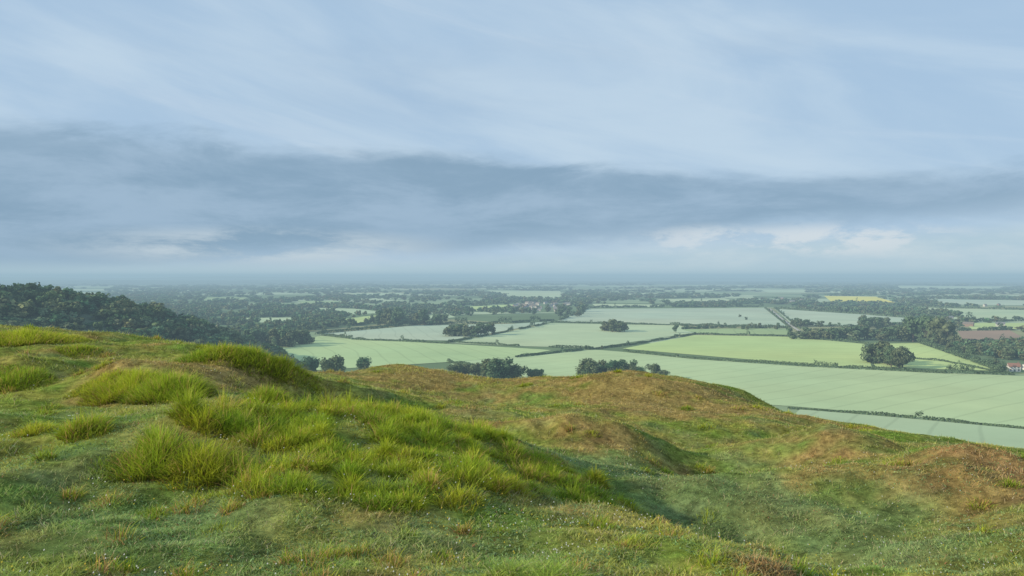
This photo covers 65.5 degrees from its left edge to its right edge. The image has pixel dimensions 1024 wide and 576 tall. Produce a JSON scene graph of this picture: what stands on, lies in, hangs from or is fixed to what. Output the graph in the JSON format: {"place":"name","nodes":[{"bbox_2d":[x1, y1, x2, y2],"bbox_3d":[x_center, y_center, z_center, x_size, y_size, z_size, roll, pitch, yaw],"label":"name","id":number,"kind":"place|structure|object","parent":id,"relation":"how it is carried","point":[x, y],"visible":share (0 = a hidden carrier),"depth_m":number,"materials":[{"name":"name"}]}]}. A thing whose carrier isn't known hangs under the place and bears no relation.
{"place":"outdoors","nodes":[
{"label":"outdoors","id":0,"kind":"place"},
{"bbox_2d":[12,295,189,343],"bbox_3d":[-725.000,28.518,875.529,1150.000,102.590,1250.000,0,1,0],"label":"wooded hill","id":1,"kind":"structure","parent":0,"point":[87,317],"depth_m":701.32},
{"bbox_2d":[0,281,288,357],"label":"hillside woodland","id":2,"kind":"object","parent":1,"relation":"on","point":[121,313],"visible":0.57,"depth_m":720.66,"materials":[{"name":"green plant"}]},
{"bbox_2d":[320,308,375,313],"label":"field","id":3,"kind":"structure","parent":0,"point":[352,311],"depth_m":2068.02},
{"bbox_2d":[113,380,638,516],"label":"long grass","id":4,"kind":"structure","parent":0,"point":[290,427],"depth_m":8.13,"materials":[{"name":"plant"}]},
{"bbox_2d":[281,336,549,369],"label":"field","id":5,"kind":"structure","parent":0,"point":[379,352],"depth_m":945.40,"materials":[{"name":"plant"}]},
{"bbox_2d":[279,332,295,346],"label":"tree","id":6,"kind":"object","parent":5,"relation":"on","point":[286,342],"visible":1,"depth_m":1001.87,"materials":[{"name":"green plant"}]},
{"bbox_2d":[320,322,545,340],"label":"field","id":7,"kind":"structure","parent":0,"point":[426,332],"depth_m":1263.61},
{"bbox_2d":[0,323,1023,575],"bbox_3d":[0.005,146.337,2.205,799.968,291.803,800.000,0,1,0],"label":"hill","id":8,"kind":"structure","parent":0,"point":[730,462],"depth_m":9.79,"materials":[{"name":"plant"}]},
{"bbox_2d":[0,362,58,391],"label":"grass tussock","id":9,"kind":"object","parent":8,"relation":"on","point":[16,378],"depth_m":14.15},
{"bbox_2d":[0,420,67,438],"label":"grass tussock","id":10,"kind":"object","parent":8,"relation":"on","point":[30,430],"depth_m":8.91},
{"bbox_2d":[0,327,88,347],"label":"grass tussock","id":11,"kind":"object","parent":8,"relation":"on","point":[20,337],"depth_m":20.03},
{"bbox_2d":[49,331,95,341],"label":"grass tussock","id":12,"kind":"object","parent":8,"relation":"on","point":[82,337],"depth_m":20.97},
{"bbox_2d":[49,343,105,359],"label":"grass tussock","id":13,"kind":"object","parent":8,"relation":"on","point":[79,348],"depth_m":18.69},
{"bbox_2d":[39,408,118,443],"bbox_3d":[-4.525,1.427,8.365,0.835,0.352,0.897,0,1,-22],"label":"grass tussock","id":14,"kind":"object","parent":8,"relation":"on","point":[86,427],"depth_m":8.31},
{"bbox_2d":[63,367,140,397],"bbox_3d":[-6.824,1.582,13.350,1.337,0.467,1.042,0,1,0],"label":"grass tussock","id":15,"kind":"object","parent":8,"relation":"on","point":[103,378],"depth_m":13.39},
{"bbox_2d":[76,365,171,406],"bbox_3d":[-6.200,1.564,12.978,1.770,0.605,1.599,0,1,0],"label":"grass tussock","id":16,"kind":"object","parent":8,"relation":"on","point":[105,395],"depth_m":12.84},
{"bbox_2d":[93,420,216,482],"bbox_3d":[-3.296,1.513,7.450,1.302,0.533,1.198,0,1,0],"label":"grass tussock","id":17,"kind":"object","parent":8,"relation":"on","point":[158,456],"depth_m":7.41,"materials":[{"name":"plant"}]},
{"bbox_2d":[110,366,222,404],"bbox_3d":[-5.387,1.515,12.499,1.773,0.600,1.636,0,1,0],"label":"grass tussock","id":18,"kind":"object","parent":8,"relation":"on","point":[163,385],"depth_m":12.30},
{"bbox_2d":[167,347,228,362],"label":"grass tussock","id":19,"kind":"object","parent":8,"relation":"on","point":[185,358],"depth_m":15.61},
{"bbox_2d":[146,436,259,491],"bbox_3d":[-2.812,1.562,7.364,1.130,0.502,1.106,0,1,-12],"label":"grass tussock","id":20,"kind":"object","parent":8,"relation":"on","point":[209,458],"depth_m":7.29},
{"bbox_2d":[186,341,254,367],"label":"grass tussock","id":21,"kind":"object","parent":8,"relation":"on","point":[224,347],"depth_m":15.74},
{"bbox_2d":[226,344,286,386],"bbox_3d":[-5.176,1.494,16.099,1.664,0.862,1.804,0,1,0],"label":"grass tussock","id":22,"kind":"object","parent":8,"relation":"on","point":[259,352],"depth_m":15.81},
{"bbox_2d":[239,382,297,406],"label":"grass tussock","id":23,"kind":"object","parent":8,"relation":"on","point":[270,393],"depth_m":12.03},
{"bbox_2d":[246,353,324,390],"bbox_3d":[-4.670,1.669,16.183,1.894,0.830,1.551,0,1,0],"label":"grass tussock","id":24,"kind":"object","parent":8,"relation":"on","point":[289,365],"depth_m":16.00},
{"bbox_2d":[395,420,450,443],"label":"grass tussock","id":25,"kind":"object","parent":8,"relation":"on","point":[417,425],"depth_m":9.62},
{"bbox_2d":[1,358,1016,575],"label":"wild flowers","id":26,"kind":"object","parent":8,"relation":"on","point":[513,524],"visible":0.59,"depth_m":6.33,"materials":[{"name":"white plant"}]},
{"bbox_2d":[4,327,1023,575],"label":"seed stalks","id":27,"kind":"object","parent":8,"relation":"on","point":[566,499],"visible":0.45,"depth_m":8.18,"materials":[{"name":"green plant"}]},
{"bbox_2d":[0,276,1023,281],"bbox_3d":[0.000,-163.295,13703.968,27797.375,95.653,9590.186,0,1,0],"label":"distant hills","id":28,"kind":"structure","parent":0,"point":[809,279],"depth_m":14013.62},
{"bbox_2d":[0,280,1023,285],"bbox_3d":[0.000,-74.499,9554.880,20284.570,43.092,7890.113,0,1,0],"label":"distant hills","id":29,"kind":"structure","parent":0,"point":[173,282],"depth_m":9224.59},
{"bbox_2d":[0,275,1023,277],"bbox_3d":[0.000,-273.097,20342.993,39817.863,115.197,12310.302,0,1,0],"label":"distant hills","id":30,"kind":"structure","parent":0,"point":[656,276],"depth_m":22324.77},
{"bbox_2d":[0,0,1023,276],"label":"sky","id":31,"kind":"structure","parent":0,"point":[139,138],"materials":[{"name":"blue"}]},
{"bbox_2d":[487,290,560,298],"bbox_3d":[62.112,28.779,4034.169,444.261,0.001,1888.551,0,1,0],"label":"field","id":32,"kind":"structure","parent":0,"point":[544,294],"depth_m":4076.09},
{"bbox_2d":[43,284,1023,428],"bbox_3d":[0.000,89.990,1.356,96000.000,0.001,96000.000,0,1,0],"label":"ground","id":33,"kind":"structure","parent":0,"point":[480,316],"depth_m":2430.14,"materials":[{"name":"plant"}]},
{"bbox_2d":[241,327,261,336],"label":"tree","id":34,"kind":"object","parent":33,"relation":"on","point":[254,334],"visible":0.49,"depth_m":1012.16,"materials":[{"name":"green plant"}]},
{"bbox_2d":[268,328,282,344],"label":"tree","id":35,"kind":"object","parent":33,"relation":"on","point":[272,331],"visible":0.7,"depth_m":1008.31,"materials":[{"name":"green plant"}]},
{"bbox_2d":[277,329,290,346],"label":"tree","id":36,"kind":"object","parent":33,"relation":"on","point":[281,333],"visible":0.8,"depth_m":1007.56,"materials":[{"name":"green plant"}]},
{"bbox_2d":[296,328,310,343],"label":"tree","id":37,"kind":"object","parent":33,"relation":"on","point":[303,340],"visible":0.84,"depth_m":1044.17,"materials":[{"name":"green plant"}]},
{"bbox_2d":[299,356,319,369],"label":"tree","id":38,"kind":"object","parent":33,"relation":"on","point":[308,359],"visible":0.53,"depth_m":683.29,"materials":[{"name":"green plant"}]},
{"bbox_2d":[318,354,344,371],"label":"tree","id":39,"kind":"object","parent":33,"relation":"on","point":[336,362],"visible":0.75,"depth_m":657.67,"materials":[{"name":"green plant"}]},
{"bbox_2d":[318,331,352,338],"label":"hedge","id":40,"kind":"object","parent":33,"relation":"on","point":[340,335],"visible":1,"depth_m":1163.18,"materials":[{"name":"green plant"}]},
{"bbox_2d":[103,285,592,341],"bbox_3d":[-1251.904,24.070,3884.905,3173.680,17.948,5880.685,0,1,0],"label":"woodland","id":41,"kind":"object","parent":33,"relation":"on","point":[210,311],"visible":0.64,"depth_m":2350.15,"materials":[{"name":"green plant"}]},
{"bbox_2d":[356,356,371,367],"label":"tree","id":42,"kind":"object","parent":33,"relation":"on","point":[360,360],"visible":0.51,"depth_m":682.39,"materials":[{"name":"green plant"}]},
{"bbox_2d":[375,309,383,324],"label":"tree","id":43,"kind":"object","parent":33,"relation":"on","point":[378,312],"visible":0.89,"depth_m":1453.00,"materials":[{"name":"green plant"}]},
{"bbox_2d":[390,310,405,323],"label":"tree","id":44,"kind":"object","parent":33,"relation":"on","point":[396,315],"visible":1,"depth_m":1423.83,"materials":[{"name":"green plant"}]},
{"bbox_2d":[352,335,448,343],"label":"hedge","id":45,"kind":"object","parent":33,"relation":"on","point":[401,336],"visible":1,"depth_m":1090.82,"materials":[{"name":"green plant"}]},
{"bbox_2d":[417,309,430,324],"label":"tree","id":46,"kind":"object","parent":33,"relation":"on","point":[423,315],"visible":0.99,"depth_m":1457.55,"materials":[{"name":"green plant"}]},
{"bbox_2d":[315,316,553,333],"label":"hedge","id":47,"kind":"object","parent":33,"relation":"on","point":[396,325],"visible":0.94,"depth_m":1468.14,"materials":[{"name":"green plant"}]},
{"bbox_2d":[446,363,462,373],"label":"tree","id":48,"kind":"object","parent":33,"relation":"on","point":[457,367],"visible":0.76,"depth_m":694.97,"materials":[{"name":"green plant"}]},
{"bbox_2d":[480,358,504,375],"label":"tree","id":49,"kind":"object","parent":33,"relation":"on","point":[482,371],"visible":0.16,"depth_m":647.74,"materials":[{"name":"green plant"}]},
{"bbox_2d":[485,362,512,378],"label":"tree","id":50,"kind":"object","parent":33,"relation":"on","point":[492,368],"visible":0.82,"depth_m":629.95,"materials":[{"name":"green plant"}]},
{"bbox_2d":[485,356,512,376],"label":"tree","id":51,"kind":"object","parent":33,"relation":"on","point":[497,361],"visible":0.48,"depth_m":638.57,"materials":[{"name":"green plant"}]},
{"bbox_2d":[447,319,551,342],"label":"hedge","id":52,"kind":"object","parent":33,"relation":"on","point":[487,334],"visible":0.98,"depth_m":1260.83,"materials":[{"name":"green plant"}]},
{"bbox_2d":[0,280,1023,288],"bbox_3d":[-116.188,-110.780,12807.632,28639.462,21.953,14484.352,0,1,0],"label":"woodland","id":53,"kind":"object","parent":33,"relation":"on","point":[782,286],"visible":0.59,"depth_m":6634.94,"materials":[{"name":"green plant"}]},
{"bbox_2d":[509,363,529,377],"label":"tree","id":54,"kind":"object","parent":33,"relation":"on","point":[516,370],"visible":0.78,"depth_m":640.48,"materials":[{"name":"green plant"}]},
{"bbox_2d":[448,339,591,348],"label":"hedge","id":55,"kind":"object","parent":33,"relation":"on","point":[504,344],"visible":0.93,"depth_m":1031.51,"materials":[{"name":"green plant"}]},
{"bbox_2d":[515,345,594,356],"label":"hedge","id":56,"kind":"object","parent":33,"relation":"on","point":[552,352],"visible":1,"depth_m":925.84,"materials":[{"name":"green plant"}]},
{"bbox_2d":[552,320,679,324],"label":"hedge","id":57,"kind":"object","parent":33,"relation":"on","point":[641,323],"visible":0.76,"depth_m":1481.94,"materials":[{"name":"green plant"}]},
{"bbox_2d":[595,332,695,349],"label":"hedge","id":58,"kind":"object","parent":33,"relation":"on","point":[655,339],"visible":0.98,"depth_m":1076.52,"materials":[{"name":"green plant"}]},
{"bbox_2d":[588,300,763,307],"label":"hedge","id":59,"kind":"object","parent":33,"relation":"on","point":[655,305],"visible":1,"depth_m":2288.21,"materials":[{"name":"green plant"}]},
{"bbox_2d":[655,292,724,297],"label":"hedge","id":60,"kind":"object","parent":33,"relation":"on","point":[706,294],"visible":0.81,"depth_m":3267.49,"materials":[{"name":"green plant"}]},
{"bbox_2d":[680,323,788,327],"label":"hedge","id":61,"kind":"object","parent":33,"relation":"on","point":[736,325],"visible":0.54,"depth_m":1416.55,"materials":[{"name":"green plant"}]},
{"bbox_2d":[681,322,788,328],"bbox_3d":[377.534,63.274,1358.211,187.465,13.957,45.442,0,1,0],"label":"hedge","id":62,"kind":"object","parent":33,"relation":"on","point":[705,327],"visible":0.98,"depth_m":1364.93,"materials":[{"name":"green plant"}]},
{"bbox_2d":[509,287,1023,306],"bbox_3d":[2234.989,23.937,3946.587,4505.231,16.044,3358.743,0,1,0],"label":"woodland","id":63,"kind":"object","parent":33,"relation":"on","point":[625,295],"visible":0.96,"depth_m":3238.86,"materials":[{"name":"green plant"}]},
{"bbox_2d":[695,331,868,343],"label":"hedge","id":64,"kind":"object","parent":33,"relation":"on","point":[841,339],"visible":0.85,"depth_m":1184.99,"materials":[{"name":"green plant"}]},
{"bbox_2d":[623,348,1014,374],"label":"hedge","id":65,"kind":"object","parent":33,"relation":"on","point":[856,366],"visible":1,"depth_m":776.03,"materials":[{"name":"green plant"}]},
{"bbox_2d":[826,327,839,339],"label":"tree","id":66,"kind":"object","parent":33,"relation":"on","point":[835,333],"visible":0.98,"depth_m":1113.02,"materials":[{"name":"green plant"}]},
{"bbox_2d":[775,306,912,317],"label":"hedge","id":67,"kind":"object","parent":33,"relation":"on","point":[888,312],"visible":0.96,"depth_m":1918.01,"materials":[{"name":"green plant"}]},
{"bbox_2d":[858,317,871,326],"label":"tree","id":68,"kind":"object","parent":33,"relation":"on","point":[863,321],"visible":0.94,"depth_m":1331.47,"materials":[{"name":"green plant"}]},
{"bbox_2d":[873,317,883,329],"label":"tree","id":69,"kind":"object","parent":33,"relation":"on","point":[878,323],"visible":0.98,"depth_m":1334.44,"materials":[{"name":"green plant"}]},
{"bbox_2d":[880,326,896,340],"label":"tree","id":70,"kind":"object","parent":33,"relation":"on","point":[887,329],"visible":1,"depth_m":1098.72,"materials":[{"name":"green plant"}]},
{"bbox_2d":[824,304,963,316],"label":"woodland","id":71,"kind":"object","parent":33,"relation":"on","point":[902,309],"visible":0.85,"depth_m":1906.86,"materials":[{"name":"green plant"}]},
{"bbox_2d":[889,349,911,367],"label":"tree","id":72,"kind":"object","parent":33,"relation":"on","point":[902,358],"visible":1,"depth_m":765.37,"materials":[{"name":"green plant"}]},
{"bbox_2d":[895,326,909,340],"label":"tree","id":73,"kind":"object","parent":33,"relation":"on","point":[900,334],"visible":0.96,"depth_m":1092.87,"materials":[{"name":"green plant"}]},
{"bbox_2d":[787,407,1023,428],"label":"hedge","id":74,"kind":"object","parent":33,"relation":"on","point":[918,415],"visible":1,"depth_m":502.72,"materials":[{"name":"green plant"}]},
{"bbox_2d":[792,305,1023,331],"bbox_3d":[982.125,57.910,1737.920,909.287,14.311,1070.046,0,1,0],"label":"woodland","id":75,"kind":"object","parent":33,"relation":"on","point":[958,321],"visible":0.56,"depth_m":1536.93,"materials":[{"name":"green plant"}]},
{"bbox_2d":[902,316,923,341],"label":"tree","id":76,"kind":"object","parent":33,"relation":"on","point":[912,326],"visible":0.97,"depth_m":1082.98,"materials":[{"name":"green plant"}]},
{"bbox_2d":[915,317,931,337],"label":"tree","id":77,"kind":"object","parent":33,"relation":"on","point":[922,321],"visible":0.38,"depth_m":1065.88,"materials":[{"name":"green plant"}]},
{"bbox_2d":[927,320,940,341],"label":"tree","id":78,"kind":"object","parent":33,"relation":"on","point":[929,335],"visible":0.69,"depth_m":1036.39,"materials":[{"name":"green plant"}]},
{"bbox_2d":[931,317,951,343],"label":"tree","id":79,"kind":"object","parent":33,"relation":"on","point":[938,322],"visible":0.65,"depth_m":1031.40,"materials":[{"name":"green plant"}]},
{"bbox_2d":[934,322,956,343],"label":"tree","id":80,"kind":"object","parent":33,"relation":"on","point":[947,337],"visible":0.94,"depth_m":1017.83,"materials":[{"name":"green plant"}]},
{"bbox_2d":[916,357,998,371],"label":"hedge","id":81,"kind":"object","parent":33,"relation":"on","point":[957,363],"visible":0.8,"depth_m":813.60,"materials":[{"name":"green plant"}]},
{"bbox_2d":[918,333,1008,370],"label":"hedge","id":82,"kind":"object","parent":33,"relation":"on","point":[961,354],"visible":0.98,"depth_m":853.64,"materials":[{"name":"green plant"}]},
{"bbox_2d":[904,304,1023,309],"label":"hedge","id":83,"kind":"object","parent":33,"relation":"on","point":[974,307],"visible":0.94,"depth_m":2184.55,"materials":[{"name":"green plant"}]},
{"bbox_2d":[920,312,1023,321],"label":"hedge","id":84,"kind":"object","parent":33,"relation":"on","point":[1014,318],"visible":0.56,"depth_m":1578.70,"materials":[{"name":"green plant"}]},
{"bbox_2d":[926,292,1023,299],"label":"hedge","id":85,"kind":"object","parent":33,"relation":"on","point":[991,296],"visible":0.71,"depth_m":3076.68,"materials":[{"name":"green plant"}]},
{"bbox_2d":[956,323,1009,330],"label":"hedge","id":86,"kind":"object","parent":33,"relation":"on","point":[984,328],"visible":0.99,"depth_m":1309.10,"materials":[{"name":"green plant"}]},
{"bbox_2d":[948,336,1023,357],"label":"woodland","id":87,"kind":"object","parent":33,"relation":"on","point":[985,345],"visible":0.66,"depth_m":958.58,"materials":[{"name":"green plant"}]},
{"bbox_2d":[1002,350,1015,359],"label":"tree","id":88,"kind":"object","parent":33,"relation":"on","point":[1009,355],"visible":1,"depth_m":853.12,"materials":[{"name":"green plant"}]},
{"bbox_2d":[451,323,693,347],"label":"field","id":89,"kind":"structure","parent":0,"point":[568,334],"depth_m":1200.17,"materials":[{"name":"plant"}]},
{"bbox_2d":[593,304,658,306],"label":"field","id":90,"kind":"structure","parent":0,"point":[647,305],"depth_m":2496.69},
{"bbox_2d":[558,308,784,326],"bbox_3d":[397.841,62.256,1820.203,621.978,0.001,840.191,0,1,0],"label":"field","id":91,"kind":"structure","parent":0,"point":[729,316],"depth_m":1763.61,"materials":[{"name":"plant"}]},
{"bbox_2d":[659,298,728,301],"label":"field","id":92,"kind":"structure","parent":0,"point":[703,299],"depth_m":3030.62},
{"bbox_2d":[683,328,787,334],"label":"field","id":93,"kind":"structure","parent":0,"point":[780,331],"depth_m":1307.06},
{"bbox_2d":[450,349,1023,426],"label":"field","id":94,"kind":"structure","parent":0,"point":[988,398],"depth_m":658.89,"materials":[{"name":"plant"}]},
{"bbox_2d":[467,362,481,375],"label":"tree","id":95,"kind":"object","parent":94,"relation":"on","point":[474,370],"visible":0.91,"depth_m":695.41,"materials":[{"name":"green plant"}]},
{"bbox_2d":[575,357,593,374],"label":"tree","id":96,"kind":"object","parent":94,"relation":"on","point":[581,365],"visible":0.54,"depth_m":692.36,"materials":[{"name":"green plant"}]},
{"bbox_2d":[582,359,598,373],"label":"tree","id":97,"kind":"object","parent":94,"relation":"on","point":[590,363],"visible":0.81,"depth_m":684.75,"materials":[{"name":"green plant"}]},
{"bbox_2d":[604,359,622,370],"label":"tree","id":98,"kind":"object","parent":94,"relation":"on","point":[611,363],"visible":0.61,"depth_m":683.69,"materials":[{"name":"green plant"}]},
{"bbox_2d":[646,363,660,373],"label":"tree","id":99,"kind":"object","parent":94,"relation":"on","point":[653,368],"visible":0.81,"depth_m":693.06,"materials":[{"name":"green plant"}]},
{"bbox_2d":[623,335,870,367],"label":"field","id":100,"kind":"structure","parent":0,"point":[782,349],"depth_m":985.62,"materials":[{"name":"plant"}]},
{"bbox_2d":[805,328,820,338],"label":"tree","id":101,"kind":"object","parent":100,"relation":"on","point":[813,333],"visible":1,"depth_m":1126.92,"materials":[{"name":"green plant"}]},
{"bbox_2d":[859,342,878,362],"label":"tree","id":102,"kind":"object","parent":100,"relation":"on","point":[867,356],"visible":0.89,"depth_m":825.69,"materials":[{"name":"green plant"}]},
{"bbox_2d":[763,290,807,292],"bbox_3d":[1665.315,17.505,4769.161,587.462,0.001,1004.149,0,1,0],"label":"field","id":103,"kind":"structure","parent":0,"point":[785,291],"depth_m":4591.78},
{"bbox_2d":[775,309,903,325],"bbox_3d":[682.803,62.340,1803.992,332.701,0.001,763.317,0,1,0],"label":"field","id":104,"kind":"structure","parent":0,"point":[842,319],"depth_m":1760.46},
{"bbox_2d":[825,296,893,302],"bbox_3d":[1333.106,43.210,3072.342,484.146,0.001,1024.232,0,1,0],"label":"field","id":105,"kind":"structure","parent":0,"point":[845,298],"depth_m":3168.15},
{"bbox_2d":[796,409,1023,447],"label":"field","id":106,"kind":"structure","parent":0,"point":[1005,436],"depth_m":471.77,"materials":[{"name":"plant"}]},
{"bbox_2d":[874,343,990,370],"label":"field","id":107,"kind":"structure","parent":0,"point":[921,350],"depth_m":855.59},
{"bbox_2d":[873,341,889,363],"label":"tree","id":108,"kind":"object","parent":107,"relation":"on","point":[882,343],"visible":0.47,"depth_m":815.67,"materials":[{"name":"green plant"}]},
{"bbox_2d":[883,348,895,367],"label":"tree","id":109,"kind":"object","parent":107,"relation":"on","point":[888,352],"visible":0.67,"depth_m":776.11,"materials":[{"name":"green plant"}]},
{"bbox_2d":[896,346,915,367],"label":"tree","id":110,"kind":"object","parent":107,"relation":"on","point":[906,349],"visible":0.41,"depth_m":774.64,"materials":[{"name":"green plant"}]},
{"bbox_2d":[898,286,991,288],"bbox_3d":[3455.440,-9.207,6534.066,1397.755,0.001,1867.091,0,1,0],"label":"field","id":111,"kind":"structure","parent":0,"point":[953,287],"depth_m":6180.67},
{"bbox_2d":[909,307,1023,320],"bbox_3d":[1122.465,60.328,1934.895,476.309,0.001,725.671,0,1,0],"label":"field","id":112,"kind":"structure","parent":0,"point":[990,313],"depth_m":1952.52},
{"bbox_2d":[930,299,1023,304],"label":"field","id":113,"kind":"structure","parent":0,"point":[1001,302],"depth_m":2792.30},
{"bbox_2d":[958,330,1020,339],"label":"field","id":114,"kind":"structure","parent":0,"point":[990,334],"depth_m":1217.96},
{"bbox_2d":[969,323,1023,328],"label":"field","id":115,"kind":"structure","parent":0,"point":[981,325],"depth_m":1438.12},
{"bbox_2d":[1006,362,1020,371],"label":"house","id":116,"kind":"structure","parent":0,"point":[1014,367],"depth_m":750.34,"materials":[{"name":"ceramic"}]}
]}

